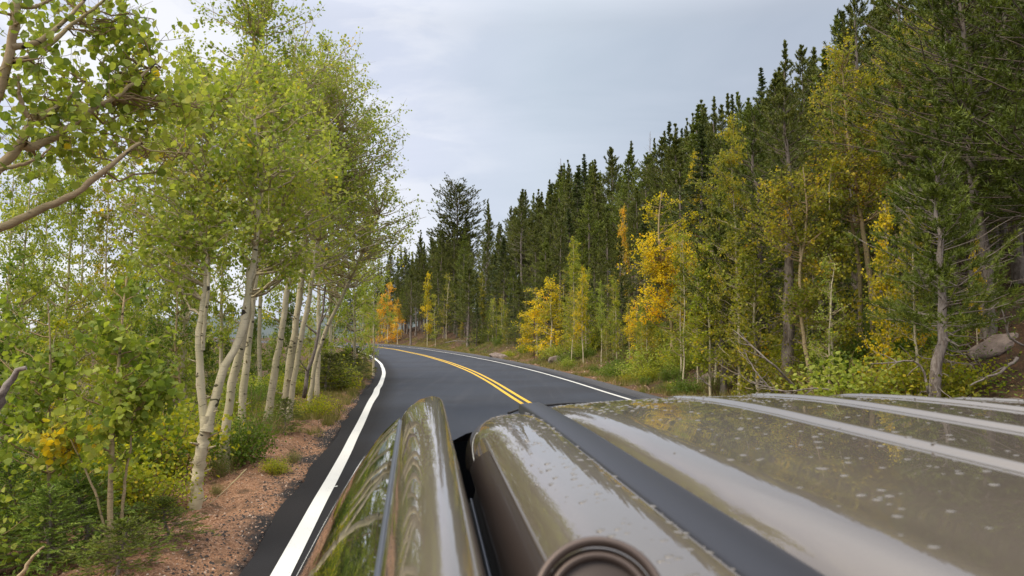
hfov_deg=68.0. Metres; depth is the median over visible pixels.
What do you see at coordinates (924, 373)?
dead branch
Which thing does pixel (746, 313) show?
spruce tree
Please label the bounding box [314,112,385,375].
aspen tree
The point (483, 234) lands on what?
pine tree
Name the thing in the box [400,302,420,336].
pine tree
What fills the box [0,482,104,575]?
bush
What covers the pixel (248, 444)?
shrub
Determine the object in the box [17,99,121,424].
aspen tree
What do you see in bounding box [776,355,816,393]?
shrub
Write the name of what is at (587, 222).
young pine
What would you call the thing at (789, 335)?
pine tree
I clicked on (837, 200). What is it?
young aspen
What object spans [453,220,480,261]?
pine tree
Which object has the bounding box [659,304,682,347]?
young pine
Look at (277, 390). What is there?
shrub
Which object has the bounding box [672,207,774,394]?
pine tree
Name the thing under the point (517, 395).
line
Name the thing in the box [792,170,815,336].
aspen tree
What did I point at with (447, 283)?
pine tree
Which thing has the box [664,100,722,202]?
pine tree
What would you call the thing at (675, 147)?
pine tree
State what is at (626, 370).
shrub
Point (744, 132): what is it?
pine tree
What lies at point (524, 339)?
young aspen
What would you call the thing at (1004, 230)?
spruce tree
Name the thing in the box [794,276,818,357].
aspen sapling
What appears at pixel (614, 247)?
pine tree
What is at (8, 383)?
dead branch
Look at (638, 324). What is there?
aspen tree
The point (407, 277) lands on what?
pine tree
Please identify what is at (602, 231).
pine tree
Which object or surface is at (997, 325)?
ground cover
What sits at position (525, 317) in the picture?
young aspen
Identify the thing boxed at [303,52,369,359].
aspen tree
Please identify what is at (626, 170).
pine tree
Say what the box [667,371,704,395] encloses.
shrub
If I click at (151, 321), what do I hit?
young aspen
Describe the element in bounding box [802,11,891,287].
spruce tree
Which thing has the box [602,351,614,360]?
shrub
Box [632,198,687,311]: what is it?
pine tree
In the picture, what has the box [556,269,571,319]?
aspen sapling
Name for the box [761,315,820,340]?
shrub
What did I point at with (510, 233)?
pine tree
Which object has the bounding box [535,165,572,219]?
pine tree
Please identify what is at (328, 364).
bush
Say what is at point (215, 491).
shrub
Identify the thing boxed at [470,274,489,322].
spruce tree
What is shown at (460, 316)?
spruce tree
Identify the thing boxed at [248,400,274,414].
shrub
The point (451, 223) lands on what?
round pine
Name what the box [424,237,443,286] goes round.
pine tree
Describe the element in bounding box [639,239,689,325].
spruce tree
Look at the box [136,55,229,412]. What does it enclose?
aspen tree
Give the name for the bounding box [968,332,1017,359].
rock
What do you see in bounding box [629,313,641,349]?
young aspen
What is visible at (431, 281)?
pine tree
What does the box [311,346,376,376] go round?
fir sapling
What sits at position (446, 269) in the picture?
pine tree
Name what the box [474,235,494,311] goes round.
pine tree
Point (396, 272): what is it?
pine tree
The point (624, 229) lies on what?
young aspen
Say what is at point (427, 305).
young aspen
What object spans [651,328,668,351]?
shrub
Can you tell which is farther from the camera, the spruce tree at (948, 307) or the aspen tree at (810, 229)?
the aspen tree at (810, 229)
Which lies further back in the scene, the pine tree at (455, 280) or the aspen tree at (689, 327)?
the pine tree at (455, 280)
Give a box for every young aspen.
[0,252,47,463]
[0,343,68,480]
[15,310,81,454]
[73,251,160,430]
[89,299,168,439]
[105,273,168,418]
[161,338,173,404]
[168,348,196,410]
[178,346,197,403]
[194,327,217,399]
[204,324,217,387]
[206,345,229,399]
[209,312,233,381]
[242,306,271,378]
[250,337,257,375]
[266,326,281,375]
[269,291,307,378]
[300,321,315,371]
[320,311,336,358]
[371,303,384,343]
[377,282,401,343]
[390,298,405,344]
[419,270,433,345]
[458,321,464,336]
[498,308,513,344]
[508,287,556,354]
[522,310,531,344]
[527,275,572,358]
[565,267,603,356]
[614,203,631,300]
[620,296,660,366]
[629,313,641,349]
[637,294,658,362]
[660,226,698,372]
[683,237,734,395]
[712,192,793,395]
[775,270,796,325]
[802,144,867,383]
[811,271,851,318]
[826,160,865,318]
[855,193,916,393]
[962,235,988,343]
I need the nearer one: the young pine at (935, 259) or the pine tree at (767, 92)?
the young pine at (935, 259)
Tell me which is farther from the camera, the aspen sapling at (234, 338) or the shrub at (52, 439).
the aspen sapling at (234, 338)
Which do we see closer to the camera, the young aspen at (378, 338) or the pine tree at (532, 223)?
the pine tree at (532, 223)
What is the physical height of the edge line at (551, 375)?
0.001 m
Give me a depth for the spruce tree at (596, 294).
46.92 m
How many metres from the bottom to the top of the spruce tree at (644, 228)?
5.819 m
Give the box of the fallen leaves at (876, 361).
[475,243,1021,397]
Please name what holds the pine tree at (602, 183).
on the ground at (246, 489)
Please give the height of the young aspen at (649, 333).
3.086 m
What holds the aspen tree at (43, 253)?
on the ground at (246, 489)
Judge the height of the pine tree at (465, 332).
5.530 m
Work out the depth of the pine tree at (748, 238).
27.99 m
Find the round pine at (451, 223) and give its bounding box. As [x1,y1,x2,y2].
[426,174,487,304]
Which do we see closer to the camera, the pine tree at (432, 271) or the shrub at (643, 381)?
the shrub at (643, 381)
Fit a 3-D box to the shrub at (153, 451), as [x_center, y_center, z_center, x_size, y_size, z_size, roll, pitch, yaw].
[-4.521,1.764,8.846,2.233,1.171,2.116,3,-4,-38]
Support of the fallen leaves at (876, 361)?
on the ground at (246, 489)
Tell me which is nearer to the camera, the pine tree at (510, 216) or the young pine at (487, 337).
the young pine at (487, 337)
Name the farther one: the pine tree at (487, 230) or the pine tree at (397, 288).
the pine tree at (397, 288)
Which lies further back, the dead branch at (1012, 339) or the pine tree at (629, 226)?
the pine tree at (629, 226)
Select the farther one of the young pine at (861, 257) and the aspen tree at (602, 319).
the aspen tree at (602, 319)
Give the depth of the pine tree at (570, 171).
80.27 m
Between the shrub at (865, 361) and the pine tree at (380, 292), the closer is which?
the shrub at (865, 361)
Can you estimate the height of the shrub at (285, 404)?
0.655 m
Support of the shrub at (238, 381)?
on the ground at (246, 489)
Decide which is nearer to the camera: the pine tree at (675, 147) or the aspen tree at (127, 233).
the aspen tree at (127, 233)
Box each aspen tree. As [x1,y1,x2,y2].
[0,0,242,232]
[0,100,78,452]
[0,135,48,420]
[0,291,104,553]
[5,158,70,413]
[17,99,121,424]
[25,271,191,562]
[47,147,113,410]
[56,131,142,414]
[82,29,337,509]
[83,120,160,340]
[101,116,177,368]
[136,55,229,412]
[143,26,234,403]
[149,28,363,471]
[173,0,345,436]
[195,106,263,405]
[231,0,294,385]
[232,4,385,421]
[241,75,321,375]
[268,24,409,416]
[280,45,419,420]
[282,147,439,413]
[292,29,349,396]
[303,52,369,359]
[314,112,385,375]
[348,253,379,363]
[356,198,397,375]
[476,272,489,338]
[555,236,585,352]
[572,265,589,362]
[595,281,608,365]
[605,277,628,357]
[617,189,705,370]
[632,297,650,364]
[681,260,708,382]
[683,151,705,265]
[683,173,736,382]
[700,111,775,394]
[746,163,847,393]
[783,158,819,328]
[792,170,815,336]
[795,25,905,358]
[854,14,945,304]
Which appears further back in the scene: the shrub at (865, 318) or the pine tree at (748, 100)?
the pine tree at (748, 100)
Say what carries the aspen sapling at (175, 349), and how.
on the ground at (246, 489)
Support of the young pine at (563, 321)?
on the ground at (246, 489)
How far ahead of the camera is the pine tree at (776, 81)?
30.66 m
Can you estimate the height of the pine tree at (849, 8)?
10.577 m
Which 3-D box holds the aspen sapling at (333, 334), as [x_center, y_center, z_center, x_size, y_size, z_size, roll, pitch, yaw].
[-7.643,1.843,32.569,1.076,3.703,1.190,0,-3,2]
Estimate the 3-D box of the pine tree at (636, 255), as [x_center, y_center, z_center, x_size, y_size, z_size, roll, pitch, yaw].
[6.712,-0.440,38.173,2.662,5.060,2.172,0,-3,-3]
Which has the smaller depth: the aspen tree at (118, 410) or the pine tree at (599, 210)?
the aspen tree at (118, 410)
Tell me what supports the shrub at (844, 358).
on the ground at (246, 489)
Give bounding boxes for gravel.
[8,391,358,575]
[476,316,1023,395]
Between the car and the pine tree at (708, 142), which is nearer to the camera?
the car
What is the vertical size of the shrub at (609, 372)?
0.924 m
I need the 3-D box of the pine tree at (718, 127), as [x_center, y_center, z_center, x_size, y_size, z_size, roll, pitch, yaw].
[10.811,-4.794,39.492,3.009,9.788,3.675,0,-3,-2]
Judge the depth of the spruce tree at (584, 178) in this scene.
63.41 m
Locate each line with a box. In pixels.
[264,341,630,399]
[270,355,385,575]
[345,344,522,403]
[347,344,531,402]
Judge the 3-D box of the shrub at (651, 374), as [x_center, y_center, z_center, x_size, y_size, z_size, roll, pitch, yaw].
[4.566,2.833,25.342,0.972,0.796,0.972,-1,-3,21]
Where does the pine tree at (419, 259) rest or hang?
on the ground at (246, 489)
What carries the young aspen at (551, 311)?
on the ground at (246, 489)
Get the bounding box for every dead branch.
[0,366,26,410]
[17,546,43,575]
[203,469,246,507]
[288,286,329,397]
[445,339,464,343]
[694,371,711,387]
[732,329,797,389]
[734,369,790,393]
[739,350,773,391]
[755,379,838,393]
[870,345,928,393]
[970,357,1018,385]
[994,296,1023,346]
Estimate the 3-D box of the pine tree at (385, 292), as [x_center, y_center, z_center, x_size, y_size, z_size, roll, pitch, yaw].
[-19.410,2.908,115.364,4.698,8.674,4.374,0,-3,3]
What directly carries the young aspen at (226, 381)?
on the ground at (246, 489)
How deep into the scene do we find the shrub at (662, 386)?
22.32 m
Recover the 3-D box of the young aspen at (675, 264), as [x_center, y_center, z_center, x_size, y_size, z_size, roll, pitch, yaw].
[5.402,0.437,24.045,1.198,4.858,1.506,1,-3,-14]
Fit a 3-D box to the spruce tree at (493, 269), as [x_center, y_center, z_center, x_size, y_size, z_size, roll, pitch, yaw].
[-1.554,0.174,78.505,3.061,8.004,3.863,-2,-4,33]
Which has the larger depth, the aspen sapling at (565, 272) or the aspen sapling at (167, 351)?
the aspen sapling at (565, 272)
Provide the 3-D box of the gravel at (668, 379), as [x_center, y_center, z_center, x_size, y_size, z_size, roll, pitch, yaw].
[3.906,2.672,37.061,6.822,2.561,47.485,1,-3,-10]
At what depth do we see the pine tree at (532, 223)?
73.40 m
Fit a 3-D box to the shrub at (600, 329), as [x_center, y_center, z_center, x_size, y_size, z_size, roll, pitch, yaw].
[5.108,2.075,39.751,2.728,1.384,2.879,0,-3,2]
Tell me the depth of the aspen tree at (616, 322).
30.34 m
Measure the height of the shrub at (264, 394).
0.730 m
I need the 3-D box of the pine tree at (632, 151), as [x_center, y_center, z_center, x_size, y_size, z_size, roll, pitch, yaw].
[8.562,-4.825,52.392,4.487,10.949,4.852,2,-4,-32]
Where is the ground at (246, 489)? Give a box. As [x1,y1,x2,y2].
[0,213,1023,575]
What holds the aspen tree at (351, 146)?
on the ground at (246, 489)
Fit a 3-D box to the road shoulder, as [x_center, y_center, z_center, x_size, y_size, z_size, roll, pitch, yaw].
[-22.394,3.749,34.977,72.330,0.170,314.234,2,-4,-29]
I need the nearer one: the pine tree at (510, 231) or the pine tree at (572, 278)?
the pine tree at (572, 278)
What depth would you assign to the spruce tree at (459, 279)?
97.50 m
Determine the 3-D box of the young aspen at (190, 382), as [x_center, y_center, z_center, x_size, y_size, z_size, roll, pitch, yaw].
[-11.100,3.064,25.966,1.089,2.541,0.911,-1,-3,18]
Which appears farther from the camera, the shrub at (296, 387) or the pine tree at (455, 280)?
the pine tree at (455, 280)
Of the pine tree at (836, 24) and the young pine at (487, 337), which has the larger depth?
the young pine at (487, 337)
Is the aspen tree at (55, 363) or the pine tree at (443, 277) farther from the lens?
the pine tree at (443, 277)
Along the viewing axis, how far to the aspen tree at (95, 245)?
22.09 m
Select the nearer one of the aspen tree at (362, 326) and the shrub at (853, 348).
the shrub at (853, 348)
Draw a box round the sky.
[0,0,930,330]
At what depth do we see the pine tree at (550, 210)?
64.12 m
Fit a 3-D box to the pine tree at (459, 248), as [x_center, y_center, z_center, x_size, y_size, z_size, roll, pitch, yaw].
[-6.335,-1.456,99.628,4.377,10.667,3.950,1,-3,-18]
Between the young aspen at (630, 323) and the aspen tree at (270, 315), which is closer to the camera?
the aspen tree at (270, 315)
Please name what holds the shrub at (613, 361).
on the ground at (246, 489)
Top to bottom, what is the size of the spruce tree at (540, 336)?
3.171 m
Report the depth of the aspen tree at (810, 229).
22.91 m
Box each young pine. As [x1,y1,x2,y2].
[479,308,495,339]
[480,312,491,338]
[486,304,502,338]
[509,308,528,345]
[520,238,558,329]
[550,296,572,344]
[562,187,616,322]
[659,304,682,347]
[742,264,795,349]
[835,228,884,335]
[911,230,962,302]
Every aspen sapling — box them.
[81,327,96,415]
[139,242,208,406]
[145,297,178,417]
[187,323,210,406]
[230,294,257,369]
[262,336,269,376]
[305,292,323,354]
[325,301,344,352]
[428,293,441,345]
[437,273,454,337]
[487,293,497,341]
[495,293,504,327]
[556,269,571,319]
[560,314,571,340]
[565,280,583,363]
[603,325,610,359]
[604,282,620,356]
[606,275,618,329]
[612,262,633,325]
[623,297,634,357]
[632,247,657,328]
[658,288,667,331]
[661,229,695,382]
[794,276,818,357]
[797,215,828,337]
[801,252,855,390]
[839,205,873,310]
[861,180,922,347]
[872,210,900,295]
[875,186,949,387]
[895,215,919,284]
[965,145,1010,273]
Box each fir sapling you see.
[0,457,70,561]
[0,471,172,570]
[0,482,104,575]
[55,515,189,575]
[129,493,220,546]
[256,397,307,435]
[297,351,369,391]
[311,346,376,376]
[332,351,368,386]
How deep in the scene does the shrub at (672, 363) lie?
24.57 m
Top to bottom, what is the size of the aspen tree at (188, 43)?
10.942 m
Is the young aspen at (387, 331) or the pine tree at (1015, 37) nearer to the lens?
the pine tree at (1015, 37)
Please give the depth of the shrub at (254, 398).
15.69 m
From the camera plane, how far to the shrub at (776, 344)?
20.00 m
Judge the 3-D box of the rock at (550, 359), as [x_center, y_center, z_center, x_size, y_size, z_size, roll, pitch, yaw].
[2.293,3.829,39.850,0.784,0.562,0.591,-2,-4,25]
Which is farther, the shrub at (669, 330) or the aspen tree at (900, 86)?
the shrub at (669, 330)
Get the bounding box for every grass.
[215,361,371,436]
[383,337,858,395]
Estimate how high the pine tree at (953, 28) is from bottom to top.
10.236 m
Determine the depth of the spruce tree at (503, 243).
70.54 m
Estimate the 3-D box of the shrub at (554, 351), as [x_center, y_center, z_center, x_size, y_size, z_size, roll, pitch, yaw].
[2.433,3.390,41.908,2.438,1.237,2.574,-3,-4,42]
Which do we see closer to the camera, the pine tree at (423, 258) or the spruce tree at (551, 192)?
the spruce tree at (551, 192)
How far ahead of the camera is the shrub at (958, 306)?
17.51 m
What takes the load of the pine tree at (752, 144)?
on the ground at (246, 489)
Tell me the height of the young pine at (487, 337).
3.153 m
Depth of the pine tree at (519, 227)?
70.16 m
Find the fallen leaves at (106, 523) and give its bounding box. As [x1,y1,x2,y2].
[12,395,295,573]
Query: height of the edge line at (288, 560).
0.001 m
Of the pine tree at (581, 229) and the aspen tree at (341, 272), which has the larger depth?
the pine tree at (581, 229)
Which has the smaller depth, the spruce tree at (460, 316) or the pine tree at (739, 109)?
the pine tree at (739, 109)
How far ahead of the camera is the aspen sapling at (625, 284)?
36.04 m
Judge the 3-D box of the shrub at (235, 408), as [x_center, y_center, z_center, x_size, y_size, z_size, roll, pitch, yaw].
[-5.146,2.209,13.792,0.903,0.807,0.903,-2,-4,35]
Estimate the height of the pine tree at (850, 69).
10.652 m
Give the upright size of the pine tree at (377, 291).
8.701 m
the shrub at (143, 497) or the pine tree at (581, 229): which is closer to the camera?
the shrub at (143, 497)
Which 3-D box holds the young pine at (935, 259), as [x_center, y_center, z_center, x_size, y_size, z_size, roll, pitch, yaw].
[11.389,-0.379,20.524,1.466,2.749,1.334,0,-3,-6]
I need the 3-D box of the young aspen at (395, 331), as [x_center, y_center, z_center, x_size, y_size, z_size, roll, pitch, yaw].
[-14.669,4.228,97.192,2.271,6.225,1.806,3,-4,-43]
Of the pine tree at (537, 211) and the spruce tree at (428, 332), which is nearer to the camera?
the pine tree at (537, 211)
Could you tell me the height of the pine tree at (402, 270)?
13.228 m
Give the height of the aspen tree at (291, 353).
8.395 m
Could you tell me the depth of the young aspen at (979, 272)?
14.49 m
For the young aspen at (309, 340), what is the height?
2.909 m
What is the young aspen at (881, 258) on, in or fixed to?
on the ground at (246, 489)
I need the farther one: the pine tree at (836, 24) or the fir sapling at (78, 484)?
the pine tree at (836, 24)
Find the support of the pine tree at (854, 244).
on the ground at (246, 489)
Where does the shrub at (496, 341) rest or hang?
on the ground at (246, 489)
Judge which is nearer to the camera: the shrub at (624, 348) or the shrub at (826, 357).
the shrub at (826, 357)
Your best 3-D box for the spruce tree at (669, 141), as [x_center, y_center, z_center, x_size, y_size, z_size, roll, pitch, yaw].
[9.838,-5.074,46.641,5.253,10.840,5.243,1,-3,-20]
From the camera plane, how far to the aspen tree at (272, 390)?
14.65 m
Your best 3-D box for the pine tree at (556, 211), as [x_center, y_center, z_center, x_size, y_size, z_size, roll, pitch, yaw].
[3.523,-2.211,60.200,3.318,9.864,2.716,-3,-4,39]
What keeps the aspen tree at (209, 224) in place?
on the ground at (246, 489)
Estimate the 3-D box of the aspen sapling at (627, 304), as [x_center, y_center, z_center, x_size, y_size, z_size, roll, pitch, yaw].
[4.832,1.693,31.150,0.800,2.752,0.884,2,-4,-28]
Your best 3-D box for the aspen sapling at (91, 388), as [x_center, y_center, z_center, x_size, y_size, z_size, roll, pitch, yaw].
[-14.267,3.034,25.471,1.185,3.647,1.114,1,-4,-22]
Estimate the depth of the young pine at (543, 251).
55.92 m
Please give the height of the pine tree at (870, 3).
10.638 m
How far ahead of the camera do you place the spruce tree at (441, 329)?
88.89 m
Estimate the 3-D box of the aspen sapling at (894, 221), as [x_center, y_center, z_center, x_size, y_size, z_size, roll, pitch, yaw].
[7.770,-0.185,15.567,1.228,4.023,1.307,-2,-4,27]
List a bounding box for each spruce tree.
[335,298,361,338]
[385,252,401,330]
[392,246,403,329]
[398,253,419,331]
[421,320,433,340]
[430,298,451,335]
[448,247,474,300]
[448,262,475,330]
[450,310,460,333]
[453,287,472,327]
[463,301,487,345]
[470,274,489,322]
[482,237,524,319]
[484,252,502,325]
[498,275,541,338]
[502,293,516,326]
[503,267,532,323]
[505,309,520,347]
[508,231,533,297]
[526,183,561,278]
[532,165,593,294]
[536,208,576,318]
[538,299,555,343]
[571,154,602,255]
[574,283,605,340]
[593,265,606,320]
[594,281,634,351]
[617,208,667,305]
[630,121,678,270]
[633,124,769,305]
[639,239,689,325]
[657,103,726,250]
[718,240,781,355]
[730,93,737,126]
[751,67,770,265]
[751,187,823,322]
[794,240,867,353]
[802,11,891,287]
[867,201,976,322]
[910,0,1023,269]
[975,0,1009,245]
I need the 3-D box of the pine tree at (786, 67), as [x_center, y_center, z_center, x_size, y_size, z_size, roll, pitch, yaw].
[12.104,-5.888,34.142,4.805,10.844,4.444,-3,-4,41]
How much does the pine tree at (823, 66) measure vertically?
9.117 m
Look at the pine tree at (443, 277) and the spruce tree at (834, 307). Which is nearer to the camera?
the spruce tree at (834, 307)
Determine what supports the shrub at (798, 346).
on the ground at (246, 489)
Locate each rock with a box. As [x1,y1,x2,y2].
[489,352,507,358]
[548,356,561,362]
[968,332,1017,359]
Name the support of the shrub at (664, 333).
on the ground at (246, 489)
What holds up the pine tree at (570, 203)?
on the ground at (246, 489)
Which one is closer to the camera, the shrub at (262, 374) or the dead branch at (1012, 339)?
the dead branch at (1012, 339)
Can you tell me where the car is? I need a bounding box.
[297,393,1023,575]
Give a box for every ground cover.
[0,374,343,575]
[430,294,1023,396]
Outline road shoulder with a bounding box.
[189,340,661,398]
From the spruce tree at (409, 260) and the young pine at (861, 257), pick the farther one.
the spruce tree at (409, 260)
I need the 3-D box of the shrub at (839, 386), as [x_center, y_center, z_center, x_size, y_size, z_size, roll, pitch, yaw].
[6.611,1.717,14.247,3.522,1.693,3.337,-3,-4,38]
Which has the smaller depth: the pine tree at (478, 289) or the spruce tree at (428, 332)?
the pine tree at (478, 289)
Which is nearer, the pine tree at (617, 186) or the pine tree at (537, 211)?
the pine tree at (617, 186)
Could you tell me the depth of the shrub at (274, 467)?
9.61 m
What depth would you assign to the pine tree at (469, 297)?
69.42 m
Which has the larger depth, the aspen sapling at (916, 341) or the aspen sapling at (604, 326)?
the aspen sapling at (604, 326)
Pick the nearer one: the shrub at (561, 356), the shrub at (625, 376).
the shrub at (625, 376)
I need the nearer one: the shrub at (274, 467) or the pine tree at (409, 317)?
the shrub at (274, 467)
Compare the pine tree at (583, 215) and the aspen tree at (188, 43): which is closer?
the aspen tree at (188, 43)
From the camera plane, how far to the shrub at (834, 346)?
17.48 m
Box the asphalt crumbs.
[162,384,369,575]
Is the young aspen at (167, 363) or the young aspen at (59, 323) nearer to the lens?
the young aspen at (59, 323)
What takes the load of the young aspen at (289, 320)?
on the ground at (246, 489)
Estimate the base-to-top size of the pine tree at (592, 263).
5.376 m
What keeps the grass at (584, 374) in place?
on the ground at (246, 489)
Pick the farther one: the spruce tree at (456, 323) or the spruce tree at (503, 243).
the spruce tree at (456, 323)
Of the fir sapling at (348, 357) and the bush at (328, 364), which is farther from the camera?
the fir sapling at (348, 357)
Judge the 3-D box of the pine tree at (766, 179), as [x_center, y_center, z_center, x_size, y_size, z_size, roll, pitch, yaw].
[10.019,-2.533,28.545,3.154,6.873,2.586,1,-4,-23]
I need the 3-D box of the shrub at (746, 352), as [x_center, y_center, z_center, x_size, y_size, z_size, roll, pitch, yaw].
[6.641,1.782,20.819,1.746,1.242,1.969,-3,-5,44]
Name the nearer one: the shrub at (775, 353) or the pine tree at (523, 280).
the shrub at (775, 353)
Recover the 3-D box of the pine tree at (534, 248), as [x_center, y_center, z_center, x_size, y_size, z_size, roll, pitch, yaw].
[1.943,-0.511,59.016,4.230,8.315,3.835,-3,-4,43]
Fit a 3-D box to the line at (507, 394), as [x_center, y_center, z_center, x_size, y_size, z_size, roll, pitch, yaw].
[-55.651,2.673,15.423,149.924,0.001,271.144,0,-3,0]
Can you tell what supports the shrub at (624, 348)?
on the ground at (246, 489)
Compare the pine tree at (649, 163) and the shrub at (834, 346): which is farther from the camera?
the pine tree at (649, 163)
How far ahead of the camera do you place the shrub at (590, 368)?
32.06 m
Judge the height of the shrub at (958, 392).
1.371 m
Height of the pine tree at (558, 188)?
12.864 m
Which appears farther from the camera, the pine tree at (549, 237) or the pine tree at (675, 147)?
the pine tree at (549, 237)
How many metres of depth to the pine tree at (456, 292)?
83.68 m
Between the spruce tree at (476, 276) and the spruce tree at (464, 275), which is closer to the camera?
the spruce tree at (464, 275)
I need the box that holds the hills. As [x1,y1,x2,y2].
[10,312,426,337]
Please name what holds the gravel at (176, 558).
on the ground at (246, 489)
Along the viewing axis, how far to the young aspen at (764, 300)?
17.29 m
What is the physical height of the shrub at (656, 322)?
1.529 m
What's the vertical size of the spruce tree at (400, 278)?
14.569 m
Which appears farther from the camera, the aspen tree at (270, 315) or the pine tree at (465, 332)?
the pine tree at (465, 332)
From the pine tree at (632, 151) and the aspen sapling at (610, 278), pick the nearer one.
the aspen sapling at (610, 278)
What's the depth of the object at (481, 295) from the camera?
69.52 m
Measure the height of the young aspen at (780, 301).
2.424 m
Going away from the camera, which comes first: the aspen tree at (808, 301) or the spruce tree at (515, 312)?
the aspen tree at (808, 301)
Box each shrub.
[0,410,135,469]
[0,421,177,522]
[0,429,151,540]
[0,446,84,568]
[26,404,224,481]
[50,389,252,481]
[87,446,210,518]
[160,393,249,448]
[191,408,292,468]
[206,447,241,477]
[208,367,270,398]
[209,372,268,394]
[209,481,225,495]
[217,389,255,421]
[225,379,279,403]
[235,380,278,400]
[235,398,296,447]
[236,384,277,414]
[237,378,280,397]
[239,369,282,383]
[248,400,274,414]
[254,370,310,394]
[255,377,295,403]
[257,376,282,401]
[258,453,297,475]
[281,365,310,384]
[283,448,303,462]
[293,391,343,417]
[302,352,362,391]
[467,328,494,343]
[492,336,503,345]
[500,348,515,356]
[518,343,533,352]
[535,338,567,358]
[556,348,577,361]
[558,333,580,349]
[558,354,577,367]
[567,334,604,356]
[578,344,594,358]
[584,318,613,336]
[586,350,597,356]
[588,332,609,349]
[588,363,600,372]
[593,358,631,378]
[600,354,631,375]
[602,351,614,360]
[606,346,626,361]
[611,339,632,356]
[611,352,663,378]
[615,372,642,381]
[617,333,689,372]
[635,362,660,380]
[637,313,677,328]
[639,376,651,384]
[649,318,695,343]
[650,343,706,369]
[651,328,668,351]
[652,319,661,334]
[654,380,670,392]
[656,321,682,345]
[656,365,674,381]
[658,350,699,371]
[660,324,690,350]
[667,366,688,380]
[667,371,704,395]
[690,368,730,393]
[701,340,730,365]
[727,363,766,388]
[731,339,771,373]
[743,329,825,368]
[748,334,819,382]
[750,342,814,393]
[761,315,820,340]
[761,330,852,382]
[770,348,929,395]
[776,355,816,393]
[794,341,858,376]
[799,342,875,391]
[812,331,860,363]
[823,328,882,362]
[836,301,897,360]
[845,342,998,397]
[852,302,902,338]
[853,357,875,373]
[860,334,1021,397]
[869,313,980,364]
[876,300,979,322]
[926,320,974,352]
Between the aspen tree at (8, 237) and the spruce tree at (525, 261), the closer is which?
the aspen tree at (8, 237)
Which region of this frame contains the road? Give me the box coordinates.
[189,341,640,575]
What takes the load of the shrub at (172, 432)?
on the ground at (246, 489)
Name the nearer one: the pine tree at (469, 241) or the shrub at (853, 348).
the shrub at (853, 348)
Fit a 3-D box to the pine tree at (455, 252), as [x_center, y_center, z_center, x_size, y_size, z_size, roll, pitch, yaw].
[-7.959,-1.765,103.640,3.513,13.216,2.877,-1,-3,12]
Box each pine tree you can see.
[347,298,352,332]
[371,279,394,333]
[372,270,381,332]
[374,288,386,327]
[374,293,395,335]
[378,254,403,330]
[383,256,399,328]
[388,271,431,344]
[391,248,407,328]
[391,276,400,324]
[392,249,415,328]
[394,261,416,299]
[395,285,409,336]
[399,251,421,325]
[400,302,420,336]
[402,299,413,333]
[403,230,431,329]
[404,247,429,330]
[407,275,423,335]
[412,269,426,331]
[413,246,433,330]
[414,269,437,323]
[414,302,426,332]
[416,241,437,326]
[418,281,440,327]
[424,234,437,322]
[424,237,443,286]
[425,228,454,301]
[430,261,447,326]
[430,280,454,338]
[431,238,459,303]
[434,272,453,328]
[436,258,451,308]
[442,228,462,279]
[445,262,497,346]
[445,272,467,333]
[445,284,461,332]
[446,229,477,289]
[446,289,474,335]
[447,242,460,290]
[449,242,476,284]
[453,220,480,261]
[461,200,497,309]
[462,234,479,295]
[466,203,495,305]
[473,222,512,297]
[473,276,486,320]
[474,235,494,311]
[479,267,493,323]
[482,276,507,322]
[484,224,510,287]
[489,203,538,274]
[489,206,514,270]
[494,255,517,319]
[496,212,540,275]
[497,262,522,315]
[501,223,527,297]
[502,189,534,244]
[503,229,547,307]
[504,191,543,307]
[506,189,545,251]
[506,190,534,249]
[506,210,515,265]
[509,272,534,320]
[515,199,543,283]
[517,191,544,275]
[519,179,553,266]
[525,186,568,272]
[527,252,563,329]
[528,193,535,221]
[531,224,559,300]
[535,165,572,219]
[537,175,563,228]
[538,163,567,247]
[539,210,574,330]
[540,200,565,307]
[544,183,586,319]
[552,220,605,324]
[553,160,582,257]
[561,257,580,318]
[563,200,603,257]
[565,159,615,299]
[568,166,573,189]
[568,192,640,285]
[573,171,605,234]
[575,213,632,311]
[578,241,612,323]
[581,146,642,262]
[587,205,627,280]
[590,148,624,258]
[591,236,648,351]
[598,151,644,300]
[602,229,636,303]
[604,141,642,294]
[607,136,681,239]
[608,166,626,253]
[609,152,661,282]
[610,202,638,309]
[615,187,655,310]
[618,138,660,286]
[625,154,660,253]
[625,230,652,295]
[626,149,694,304]
[629,195,664,254]
[631,123,692,235]
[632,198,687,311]
[645,194,695,254]
[655,130,666,180]
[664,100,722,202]
[667,139,735,243]
[668,113,709,209]
[668,118,689,240]
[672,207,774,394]
[678,180,734,305]
[685,102,818,369]
[688,104,737,193]
[689,104,716,146]
[690,93,740,260]
[691,160,782,333]
[692,96,727,196]
[709,104,766,211]
[715,168,777,274]
[720,83,860,393]
[725,39,823,209]
[727,72,806,291]
[727,91,746,139]
[734,66,801,166]
[737,68,884,308]
[739,97,751,145]
[746,44,819,275]
[750,47,823,178]
[750,77,796,271]
[753,117,816,225]
[755,132,794,289]
[764,48,894,283]
[769,0,926,332]
[791,1,924,294]
[795,0,1016,293]
[797,177,866,353]
[798,0,1023,337]
[798,13,863,129]
[814,14,864,285]
[829,0,1014,287]
[837,0,918,278]
[844,144,1023,397]
[846,0,919,273]
[853,0,1023,285]
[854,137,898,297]
[871,0,1020,312]
[876,0,943,162]
[889,19,1023,305]
[898,3,1023,283]
[977,3,1023,237]
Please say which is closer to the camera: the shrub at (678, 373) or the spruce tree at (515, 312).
the shrub at (678, 373)

